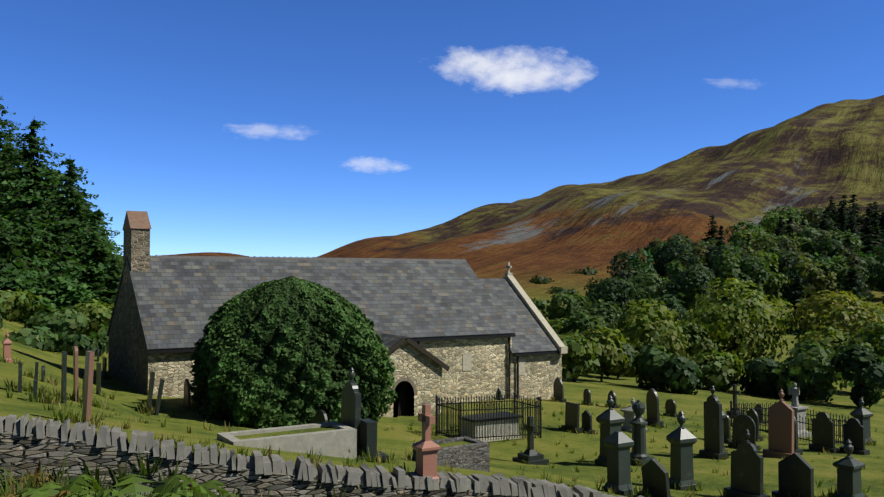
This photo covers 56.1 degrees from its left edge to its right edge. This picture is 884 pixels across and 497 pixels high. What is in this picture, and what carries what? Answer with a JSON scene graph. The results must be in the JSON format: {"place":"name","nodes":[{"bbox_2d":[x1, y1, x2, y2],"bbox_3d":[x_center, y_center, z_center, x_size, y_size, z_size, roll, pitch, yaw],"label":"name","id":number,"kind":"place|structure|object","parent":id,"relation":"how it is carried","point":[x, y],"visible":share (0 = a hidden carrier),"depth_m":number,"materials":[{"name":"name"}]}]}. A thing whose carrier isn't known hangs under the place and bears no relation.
{"place":"outdoors","nodes":[
{"label":"outdoors","id":0,"kind":"place"},
{"bbox_2d":[0,95,883,496],"bbox_3d":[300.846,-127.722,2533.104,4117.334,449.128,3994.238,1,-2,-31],"label":"hillside terrain","id":1,"kind":"structure","parent":0,"point":[816,157],"depth_m":429.46,"materials":[{"name":"plant"}]},
{"bbox_2d":[1,332,12,362],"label":"grave pedestal","id":2,"kind":"object","parent":1,"relation":"on","point":[6,342],"visible":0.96,"depth_m":29.86,"materials":[{"name":"pink stone"}]},
{"bbox_2d":[0,288,44,321],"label":"bush","id":3,"kind":"object","parent":1,"relation":"on","point":[7,299],"depth_m":60.85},
{"bbox_2d":[0,228,60,324],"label":"conifer","id":4,"kind":"object","parent":1,"relation":"on","point":[6,241],"depth_m":64.67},
{"bbox_2d":[0,96,67,220],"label":"conifer","id":5,"kind":"object","parent":1,"relation":"on","point":[11,148],"depth_m":90.71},
{"bbox_2d":[8,326,63,351],"bbox_3d":[-23.249,5.278,47.178,3.255,1.686,3.027,1,-2,-31],"label":"bush","id":6,"kind":"object","parent":1,"relation":"on","point":[39,339],"visible":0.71,"depth_m":46.62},
{"bbox_2d":[2,207,76,309],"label":"conifer","id":7,"kind":"object","parent":1,"relation":"on","point":[29,237],"depth_m":70.73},
{"bbox_2d":[0,119,101,257],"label":"conifer","id":8,"kind":"object","parent":1,"relation":"on","point":[30,191],"depth_m":84.30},
{"bbox_2d":[23,304,87,336],"bbox_3d":[-27.333,5.265,58.882,4.449,2.635,4.772,1,-2,-31],"label":"bush","id":9,"kind":"object","parent":1,"relation":"on","point":[76,321],"depth_m":57.91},
{"bbox_2d":[61,351,66,403],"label":"gravestone","id":10,"kind":"object","parent":1,"relation":"on","point":[64,376],"visible":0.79,"depth_m":21.31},
{"bbox_2d":[22,244,106,329],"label":"conifer","id":11,"kind":"object","parent":1,"relation":"on","point":[63,288],"depth_m":66.29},
{"bbox_2d":[13,158,122,283],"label":"conifer","id":12,"kind":"object","parent":1,"relation":"on","point":[67,221],"depth_m":78.08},
{"bbox_2d":[73,346,78,401],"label":"gravestone","id":13,"kind":"object","parent":1,"relation":"on","point":[75,373],"visible":0.96,"depth_m":22.99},
{"bbox_2d":[50,331,108,356],"bbox_3d":[-21.653,5.816,49.428,3.753,1.883,3.568,1,-2,-31],"label":"bush","id":14,"kind":"object","parent":1,"relation":"on","point":[80,340],"depth_m":48.82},
{"bbox_2d":[49,210,122,302],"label":"conifer","id":15,"kind":"object","parent":1,"relation":"on","point":[93,265],"depth_m":72.59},
{"bbox_2d":[82,351,94,422],"bbox_3d":[-6.433,2.528,15.066,0.080,1.310,0.350,4,-4,-34],"label":"gravestone","id":16,"kind":"object","parent":1,"relation":"on","point":[88,383],"visible":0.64,"depth_m":14.95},
{"bbox_2d":[66,299,113,335],"bbox_3d":[-25.610,5.348,61.334,4.103,3.274,4.084,1,-2,-31],"label":"bush","id":17,"kind":"object","parent":1,"relation":"on","point":[98,311],"depth_m":60.20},
{"bbox_2d":[87,252,122,330],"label":"conifer","id":18,"kind":"object","parent":1,"relation":"on","point":[113,277],"depth_m":68.83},
{"bbox_2d":[0,467,237,496],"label":"bracken fern","id":19,"kind":"object","parent":1,"relation":"on","point":[73,489],"visible":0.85,"depth_m":9.84,"materials":[{"name":"green plant"}]},
{"bbox_2d":[0,430,517,496],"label":"retaining wall","id":20,"kind":"structure","parent":1,"relation":"on","point":[31,452],"depth_m":11.72,"materials":[{"name":"stone"}]},
{"bbox_2d":[0,413,643,496],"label":"wall coping","id":21,"kind":"object","parent":20,"relation":"on","point":[305,469],"depth_m":12.38,"materials":[{"name":"stone"}]},
{"bbox_2d":[217,421,356,458],"bbox_3d":[-3.043,3.918,16.341,2.500,0.630,1.050,1,-2,-31],"label":"grave kerb","id":22,"kind":"object","parent":1,"relation":"on","point":[334,439],"visible":0.58,"depth_m":16.21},
{"bbox_2d":[188,276,397,428],"bbox_3d":[-5.683,3.910,31.176,7.354,5.770,7.628,1,-2,-31],"label":"yew tree","id":23,"kind":"object","parent":1,"relation":"on","point":[291,297],"depth_m":28.57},
{"bbox_2d":[148,334,511,402],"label":"church nave walls","id":24,"kind":"structure","parent":1,"relation":"on","point":[485,375],"depth_m":41.17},
{"bbox_2d":[108,279,147,395],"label":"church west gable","id":25,"kind":"structure","parent":24,"relation":"attached to","point":[127,357],"depth_m":37.04,"materials":[{"name":"stone"}]},
{"bbox_2d":[123,228,149,282],"bbox_3d":[-13.889,0.341,37.664,0.800,2.400,1.800,1,-2,-31],"label":"bellcote","id":26,"kind":"object","parent":24,"relation":"on","point":[136,247],"visible":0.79,"depth_m":36.96,"materials":[{"name":"stone"}]},
{"bbox_2d":[122,211,151,229],"bbox_3d":[-13.889,-1.283,37.717,0.900,0.850,1.920,1,-2,-31],"label":"bellcote cap","id":27,"kind":"object","parent":26,"relation":"on","point":[137,219],"visible":0.82,"depth_m":37.32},
{"bbox_2d":[107,256,514,350],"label":"roof","id":28,"kind":"structure","parent":24,"relation":"on","point":[179,301],"depth_m":40.63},
{"bbox_2d":[150,255,466,261],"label":"roof ridge","id":29,"kind":"structure","parent":28,"relation":"on","point":[289,258],"depth_m":41.65,"materials":[{"name":"stone"}]},
{"bbox_2d":[148,334,514,353],"bbox_3d":[-4.028,4.332,38.060,18.241,0.125,0.120,1,-2,-31],"label":"gutter","id":30,"kind":"object","parent":24,"relation":"attached to","point":[417,339],"visible":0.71,"depth_m":40.24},
{"bbox_2d":[462,353,524,374],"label":"church tablets","id":31,"kind":"object","parent":24,"relation":"attached to","point":[466,361],"visible":0.79,"depth_m":41.50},
{"bbox_2d":[341,368,361,454],"bbox_3d":[-1.893,3.507,17.172,0.416,2.087,0.783,3,-3,-34],"label":"gravestone","id":32,"kind":"object","parent":1,"relation":"on","point":[350,405],"visible":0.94,"depth_m":17.05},
{"bbox_2d":[355,419,388,462],"bbox_3d":[-1.511,4.036,16.898,0.704,1.043,0.563,2,-2,-25],"label":"gravestone","id":33,"kind":"object","parent":1,"relation":"on","point":[368,432],"visible":0.46,"depth_m":16.72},
{"bbox_2d":[379,339,441,416],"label":"church porch walls","id":34,"kind":"structure","parent":1,"relation":"on","point":[421,371],"depth_m":37.06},
{"bbox_2d":[376,333,406,348],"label":"porch roof","id":35,"kind":"structure","parent":34,"relation":"on","point":[389,340],"depth_m":37.15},
{"bbox_2d":[398,382,409,415],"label":"church porch gate","id":36,"kind":"structure","parent":34,"relation":"in","point":[403,400],"depth_m":36.99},
{"bbox_2d":[385,337,449,370],"bbox_3d":[-1.603,4.727,36.627,4.582,1.621,0.070,1,-2,-31],"label":"porch bargeboard","id":37,"kind":"object","parent":34,"relation":"attached to","point":[396,345],"visible":0.68,"depth_m":36.94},
{"bbox_2d":[412,404,440,485],"bbox_3d":[-0.248,3.237,13.207,0.374,1.489,0.400,1,-2,-29],"label":"grave cross","id":38,"kind":"object","parent":1,"relation":"on","point":[426,448],"visible":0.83,"depth_m":13.13,"materials":[{"name":"pink stone"}]},
{"bbox_2d":[0,353,883,496],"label":"grass tufts","id":39,"kind":"object","parent":1,"relation":"on","point":[63,417],"visible":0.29,"depth_m":17.47,"materials":[{"name":"green plant"}]},
{"bbox_2d":[413,436,489,471],"bbox_3d":[0.214,4.934,19.479,1.500,0.720,1.000,1,-2,-31],"label":"stone grave plot","id":40,"kind":"object","parent":1,"relation":"on","point":[465,452],"visible":0.46,"depth_m":19.23,"materials":[{"name":"stone"}]},
{"bbox_2d":[435,391,541,439],"bbox_3d":[1.810,6.560,31.991,3.804,1.994,1.788,1,-2,-31],"label":"iron railing","id":41,"kind":"object","parent":1,"relation":"on","point":[536,407],"visible":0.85,"depth_m":31.54,"materials":[{"name":"black metal"}]},
{"bbox_2d":[462,411,521,441],"bbox_3d":[1.873,6.987,32.015,2.232,1.050,1.150,1,-2,-31],"label":"chest tomb","id":42,"kind":"object","parent":1,"relation":"on","point":[490,425],"visible":0.55,"depth_m":31.62,"materials":[{"name":"stone"}]},
{"bbox_2d":[512,416,548,464],"bbox_3d":[2.866,6.319,26.825,0.840,1.747,0.840,1,-2,-30],"label":"grave cross","id":43,"kind":"object","parent":1,"relation":"on","point":[531,455],"visible":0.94,"depth_m":26.72,"materials":[{"name":"stone"}]},
{"bbox_2d":[507,350,561,398],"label":"church chancel walls","id":44,"kind":"structure","parent":1,"relation":"on","point":[540,376],"depth_m":43.53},
{"bbox_2d":[479,279,558,353],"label":"roof","id":45,"kind":"structure","parent":44,"relation":"on","point":[531,335],"depth_m":45.31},
{"bbox_2d":[502,262,567,353],"bbox_3d":[3.896,3.260,48.436,0.440,4.935,10.040,1,-2,-31],"label":"gable coping","id":46,"kind":"object","parent":44,"relation":"on","point":[537,314],"visible":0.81,"depth_m":46.18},
{"bbox_2d":[551,377,565,401],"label":"gravestone","id":47,"kind":"object","parent":1,"relation":"on","point":[558,391],"visible":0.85,"depth_m":43.19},
{"bbox_2d":[541,291,591,323],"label":"tree","id":48,"kind":"object","parent":1,"relation":"on","point":[555,310],"depth_m":187.42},
{"bbox_2d":[561,402,581,432],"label":"gravestone","id":49,"kind":"object","parent":1,"relation":"on","point":[572,415],"visible":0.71,"depth_m":33.76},
{"bbox_2d":[556,330,599,381],"bbox_3d":[9.572,7.954,60.005,3.709,4.213,3.078,1,-2,-31],"label":"tree","id":50,"kind":"object","parent":1,"relation":"on","point":[584,361],"depth_m":59.31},
{"bbox_2d":[559,310,604,337],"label":"tree","id":51,"kind":"object","parent":1,"relation":"on","point":[579,323],"depth_m":83.57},
{"bbox_2d":[582,410,594,433],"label":"gravestone","id":52,"kind":"object","parent":1,"relation":"on","point":[586,418],"visible":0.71,"depth_m":33.57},
{"bbox_2d":[571,299,627,340],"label":"tree","id":53,"kind":"object","parent":1,"relation":"on","point":[607,314],"visible":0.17,"depth_m":108.97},
{"bbox_2d":[575,324,630,381],"bbox_3d":[11.724,8.123,63.024,4.895,4.854,4.441,1,-2,-31],"label":"tree","id":54,"kind":"object","parent":1,"relation":"on","point":[609,355],"depth_m":62.33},
{"bbox_2d":[595,395,624,466],"bbox_3d":[5.520,6.071,27.140,0.726,2.552,0.726,1,-2,-32],"label":"grave pedestal","id":55,"kind":"object","parent":1,"relation":"on","point":[610,420],"visible":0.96,"depth_m":27.02,"materials":[{"name":"grey stone"}]},
{"bbox_2d":[582,276,642,315],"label":"tree","id":56,"kind":"object","parent":1,"relation":"on","point":[615,287],"depth_m":207.27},
{"bbox_2d":[594,340,638,378],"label":"tree","id":57,"kind":"object","parent":1,"relation":"on","point":[630,352],"depth_m":68.64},
{"bbox_2d":[602,431,634,495],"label":"grave pedestal","id":58,"kind":"object","parent":1,"relation":"on","point":[618,444],"visible":0.96,"depth_m":18.55,"materials":[{"name":"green stone"}]},
{"bbox_2d":[606,249,640,278],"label":"tree","id":59,"kind":"object","parent":1,"relation":"on","point":[622,263],"visible":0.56,"depth_m":310.17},
{"bbox_2d":[618,265,642,286],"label":"tree","id":60,"kind":"object","parent":1,"relation":"on","point":[628,275],"visible":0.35,"depth_m":269.12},
{"bbox_2d":[620,397,647,432],"bbox_3d":[7.931,6.984,34.408,0.828,1.630,0.828,1,-2,-38],"label":"grave pedestal","id":61,"kind":"object","parent":1,"relation":"on","point":[629,415],"visible":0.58,"depth_m":34.26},
{"bbox_2d":[626,247,653,270],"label":"tree","id":62,"kind":"object","parent":1,"relation":"on","point":[648,259],"visible":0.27,"depth_m":300.51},
{"bbox_2d":[630,400,655,465],"bbox_3d":[6.557,6.225,27.600,0.787,2.381,0.787,1,-2,-31],"label":"grave monument","id":63,"kind":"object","parent":1,"relation":"on","point":[638,423],"visible":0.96,"depth_m":27.41,"materials":[{"name":"grey stone"}]},
{"bbox_2d":[623,272,671,314],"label":"tree","id":64,"kind":"object","parent":1,"relation":"on","point":[645,287],"depth_m":222.99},
{"bbox_2d":[609,298,692,377],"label":"tree","id":65,"kind":"object","parent":1,"relation":"on","point":[653,327],"depth_m":76.32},
{"bbox_2d":[644,388,662,427],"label":"gravestone","id":66,"kind":"object","parent":1,"relation":"on","point":[652,405],"visible":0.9,"depth_m":35.90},
{"bbox_2d":[631,343,677,389],"bbox_3d":[15.804,8.679,60.109,3.407,3.902,4.503,1,-2,-31],"label":"bush","id":67,"kind":"object","parent":1,"relation":"on","point":[648,362],"depth_m":59.45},
{"bbox_2d":[638,458,673,496],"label":"gravestone","id":68,"kind":"object","parent":1,"relation":"on","point":[655,477],"visible":0.91,"depth_m":17.93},
{"bbox_2d":[652,242,673,276],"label":"tree","id":69,"kind":"object","parent":1,"relation":"on","point":[661,267],"visible":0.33,"depth_m":333.01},
{"bbox_2d":[642,294,688,331],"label":"tree","id":70,"kind":"object","parent":1,"relation":"on","point":[673,304],"depth_m":119.41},
{"bbox_2d":[664,261,684,286],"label":"tree","id":71,"kind":"object","parent":1,"relation":"on","point":[675,270],"visible":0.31,"depth_m":256.83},
{"bbox_2d":[659,239,694,272],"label":"tree","id":72,"kind":"object","parent":1,"relation":"on","point":[670,257],"depth_m":308.11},
{"bbox_2d":[660,355,702,394],"bbox_3d":[16.898,9.007,58.211,3.628,3.153,3.101,1,-2,-31],"label":"bush","id":73,"kind":"object","parent":1,"relation":"on","point":[682,379],"depth_m":57.18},
{"bbox_2d":[666,410,698,490],"bbox_3d":[6.545,5.614,22.634,0.632,2.389,0.632,1,-2,-25],"label":"grave pedestal","id":74,"kind":"object","parent":1,"relation":"on","point":[681,439],"visible":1,"depth_m":22.46,"materials":[{"name":"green stone"}]},
{"bbox_2d":[655,264,715,316],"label":"tree","id":75,"kind":"object","parent":1,"relation":"on","point":[690,288],"depth_m":202.90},
{"bbox_2d":[670,320,717,358],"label":"tree","id":76,"kind":"object","parent":1,"relation":"on","point":[692,331],"depth_m":90.71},
{"bbox_2d":[700,215,724,244],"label":"conifer","id":77,"kind":"object","parent":1,"relation":"on","point":[713,229],"depth_m":404.84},
{"bbox_2d":[699,385,727,459],"bbox_3d":[9.617,6.260,29.414,0.448,2.824,0.902,1,-2,-28],"label":"gravestone","id":78,"kind":"object","parent":1,"relation":"on","point":[713,446],"visible":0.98,"depth_m":29.31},
{"bbox_2d":[688,350,744,391],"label":"bush","id":79,"kind":"object","parent":1,"relation":"on","point":[720,373],"depth_m":65.02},
{"bbox_2d":[709,241,742,271],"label":"tree","id":80,"kind":"object","parent":1,"relation":"on","point":[728,247],"visible":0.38,"depth_m":297.21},
{"bbox_2d":[714,248,751,300],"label":"tree","id":81,"kind":"object","parent":1,"relation":"on","point":[721,261],"depth_m":253.66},
{"bbox_2d":[675,277,799,371],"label":"tree","id":82,"kind":"object","parent":1,"relation":"on","point":[722,331],"depth_m":94.58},
{"bbox_2d":[728,414,759,450],"bbox_3d":[11.756,7.256,32.259,0.288,1.553,1.204,5,-4,-37],"label":"gravestone","id":83,"kind":"object","parent":1,"relation":"on","point":[741,424],"visible":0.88,"depth_m":32.28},
{"bbox_2d":[724,219,766,241],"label":"tree","id":84,"kind":"object","parent":1,"relation":"on","point":[739,224],"depth_m":371.95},
{"bbox_2d":[731,228,760,255],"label":"tree","id":85,"kind":"object","parent":1,"relation":"on","point":[745,245],"visible":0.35,"depth_m":352.25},
{"bbox_2d":[724,429,769,496],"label":"gravestone","id":86,"kind":"object","parent":1,"relation":"on","point":[746,469],"visible":1,"depth_m":21.02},
{"bbox_2d":[732,256,769,301],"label":"tree","id":87,"kind":"object","parent":1,"relation":"on","point":[748,265],"depth_m":253.62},
{"bbox_2d":[738,356,794,396],"bbox_3d":[25.277,10.067,64.157,4.936,3.467,4.645,1,-2,-31],"label":"bush","id":88,"kind":"object","parent":1,"relation":"on","point":[759,383],"depth_m":62.97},
{"bbox_2d":[750,230,785,255],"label":"tree","id":89,"kind":"object","parent":1,"relation":"on","point":[758,240],"depth_m":329.27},
{"bbox_2d":[752,249,789,302],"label":"tree","id":90,"kind":"object","parent":1,"relation":"on","point":[775,278],"depth_m":262.51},
{"bbox_2d":[751,213,801,235],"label":"tree","id":91,"kind":"object","parent":1,"relation":"on","point":[765,223],"visible":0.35,"depth_m":410.65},
{"bbox_2d":[763,389,799,458],"bbox_3d":[12.233,6.419,29.885,0.512,2.708,1.126,4,-4,-37],"label":"gravestone","id":92,"kind":"object","parent":1,"relation":"on","point":[781,429],"visible":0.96,"depth_m":29.81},
{"bbox_2d":[772,267,799,301],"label":"tree","id":93,"kind":"object","parent":1,"relation":"on","point":[786,290],"depth_m":268.28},
{"bbox_2d":[772,248,803,288],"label":"tree","id":94,"kind":"object","parent":1,"relation":"on","point":[780,255],"depth_m":285.65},
{"bbox_2d":[771,205,810,227],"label":"tree","id":95,"kind":"object","parent":1,"relation":"on","point":[787,211],"visible":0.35,"depth_m":419.08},
{"bbox_2d":[772,452,813,496],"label":"gravestone","id":96,"kind":"object","parent":1,"relation":"on","point":[795,473],"visible":1,"depth_m":20.75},
{"bbox_2d":[730,401,861,443],"bbox_3d":[15.813,7.815,37.053,3.310,1.843,4.495,1,-2,-31],"label":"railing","id":97,"kind":"object","parent":1,"relation":"on","point":[746,408],"visible":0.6,"depth_m":37.03,"materials":[{"name":"black metal"}]},
{"bbox_2d":[776,273,820,334],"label":"conifer","id":98,"kind":"object","parent":1,"relation":"on","point":[797,287],"depth_m":160.74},
{"bbox_2d":[788,383,810,436],"bbox_3d":[15.975,7.376,37.472,0.930,2.602,0.930,1,-2,-31],"label":"grave statue","id":99,"kind":"object","parent":1,"relation":"on","point":[795,406],"visible":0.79,"depth_m":37.26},
{"bbox_2d":[794,237,814,255],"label":"tree","id":100,"kind":"object","parent":1,"relation":"on","point":[807,241],"depth_m":337.79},
{"bbox_2d":[789,252,822,303],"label":"tree","id":101,"kind":"object","parent":1,"relation":"on","point":[815,270],"depth_m":266.31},
{"bbox_2d":[767,339,853,401],"bbox_3d":[27.964,9.303,62.434,6.688,4.986,6.064,1,-2,-31],"label":"bush","id":102,"kind":"object","parent":1,"relation":"on","point":[798,369],"depth_m":60.97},
{"bbox_2d":[806,270,837,303],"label":"tree","id":103,"kind":"object","parent":1,"relation":"on","point":[818,286],"visible":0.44,"depth_m":273.94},
{"bbox_2d":[809,412,838,452],"bbox_3d":[14.919,7.293,32.420,0.288,1.798,1.183,0,-2,-25],"label":"gravestone","id":104,"kind":"object","parent":1,"relation":"on","point":[823,429],"visible":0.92,"depth_m":32.36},
{"bbox_2d":[798,321,850,377],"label":"tree","id":105,"kind":"object","parent":1,"relation":"on","point":[824,340],"visible":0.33,"depth_m":74.15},
{"bbox_2d":[814,211,836,236],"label":"conifer","id":106,"kind":"object","parent":1,"relation":"on","point":[824,227],"depth_m":393.74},
{"bbox_2d":[812,236,844,265],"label":"tree","id":107,"kind":"object","parent":1,"relation":"on","point":[834,251],"depth_m":321.96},
{"bbox_2d":[809,229,849,262],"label":"tree","id":108,"kind":"object","parent":1,"relation":"on","point":[825,236],"depth_m":333.16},
{"bbox_2d":[787,290,883,379],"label":"tree","id":109,"kind":"object","parent":1,"relation":"on","point":[819,306],"depth_m":90.90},
{"bbox_2d":[828,255,849,291],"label":"tree","id":110,"kind":"object","parent":1,"relation":"on","point":[834,268],"depth_m":276.55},
{"bbox_2d":[831,229,863,259],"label":"tree","id":111,"kind":"object","parent":1,"relation":"on","point":[856,242],"depth_m":329.63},
{"bbox_2d":[835,247,863,291],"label":"tree","id":112,"kind":"object","parent":1,"relation":"on","point":[855,259],"depth_m":279.97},
{"bbox_2d":[832,439,867,496],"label":"grave pedestal","id":113,"kind":"object","parent":1,"relation":"on","point":[849,467],"visible":1,"depth_m":21.21,"materials":[{"name":"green stone"}]},
{"bbox_2d":[839,418,869,454],"bbox_3d":[15.943,7.369,32.062,0.384,1.622,1.004,-1,-1,-33],"label":"gravestone","id":114,"kind":"object","parent":1,"relation":"on","point":[854,431],"visible":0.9,"depth_m":31.95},
{"bbox_2d":[848,192,864,224],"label":"conifer","id":115,"kind":"object","parent":1,"relation":"on","point":[856,207],"depth_m":452.92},
{"bbox_2d":[831,343,883,407],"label":"bush","id":116,"kind":"object","parent":1,"relation":"on","point":[868,374],"depth_m":57.75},
{"bbox_2d":[833,321,883,391],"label":"tree","id":117,"kind":"object","parent":1,"relation":"on","point":[869,338],"depth_m":69.72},
{"bbox_2d":[841,265,875,301],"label":"tree","id":118,"kind":"object","parent":1,"relation":"on","point":[862,278],"depth_m":261.19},
{"bbox_2d":[850,398,874,444],"bbox_3d":[18.339,7.643,36.213,0.717,2.260,0.717,1,-2,-26],"label":"grave pedestal","id":119,"kind":"object","parent":1,"relation":"on","point":[864,415],"visible":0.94,"depth_m":36.03,"materials":[{"name":"grey stone"}]},
{"bbox_2d":[858,219,878,256],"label":"conifer","id":120,"kind":"object","parent":1,"relation":"on","point":[866,249],"depth_m":345.14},
{"bbox_2d":[858,256,883,292],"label":"tree","id":121,"kind":"object","parent":1,"relation":"on","point":[870,268],"depth_m":291.40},
{"bbox_2d":[866,211,883,252],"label":"conifer","id":122,"kind":"object","parent":1,"relation":"on","point":[874,222],"depth_m":362.56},
{"bbox_2d":[868,250,883,291],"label":"tree","id":123,"kind":"object","parent":1,"relation":"on","point":[880,279],"depth_m":283.04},
{"bbox_2d":[0,0,883,257],"label":"sky","id":124,"kind":"structure","parent":0,"point":[251,128],"materials":[{"name":"blue"}]},
{"bbox_2d":[448,53,583,89],"bbox_3d":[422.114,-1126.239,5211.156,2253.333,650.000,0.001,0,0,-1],"label":"cloud","id":125,"kind":"structure","parent":0,"point":[512,73],"depth_m":5211.21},
{"bbox_2d":[836,268,868,321],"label":"tree","id":126,"kind":"object","parent":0,"point":[854,287],"depth_m":171.20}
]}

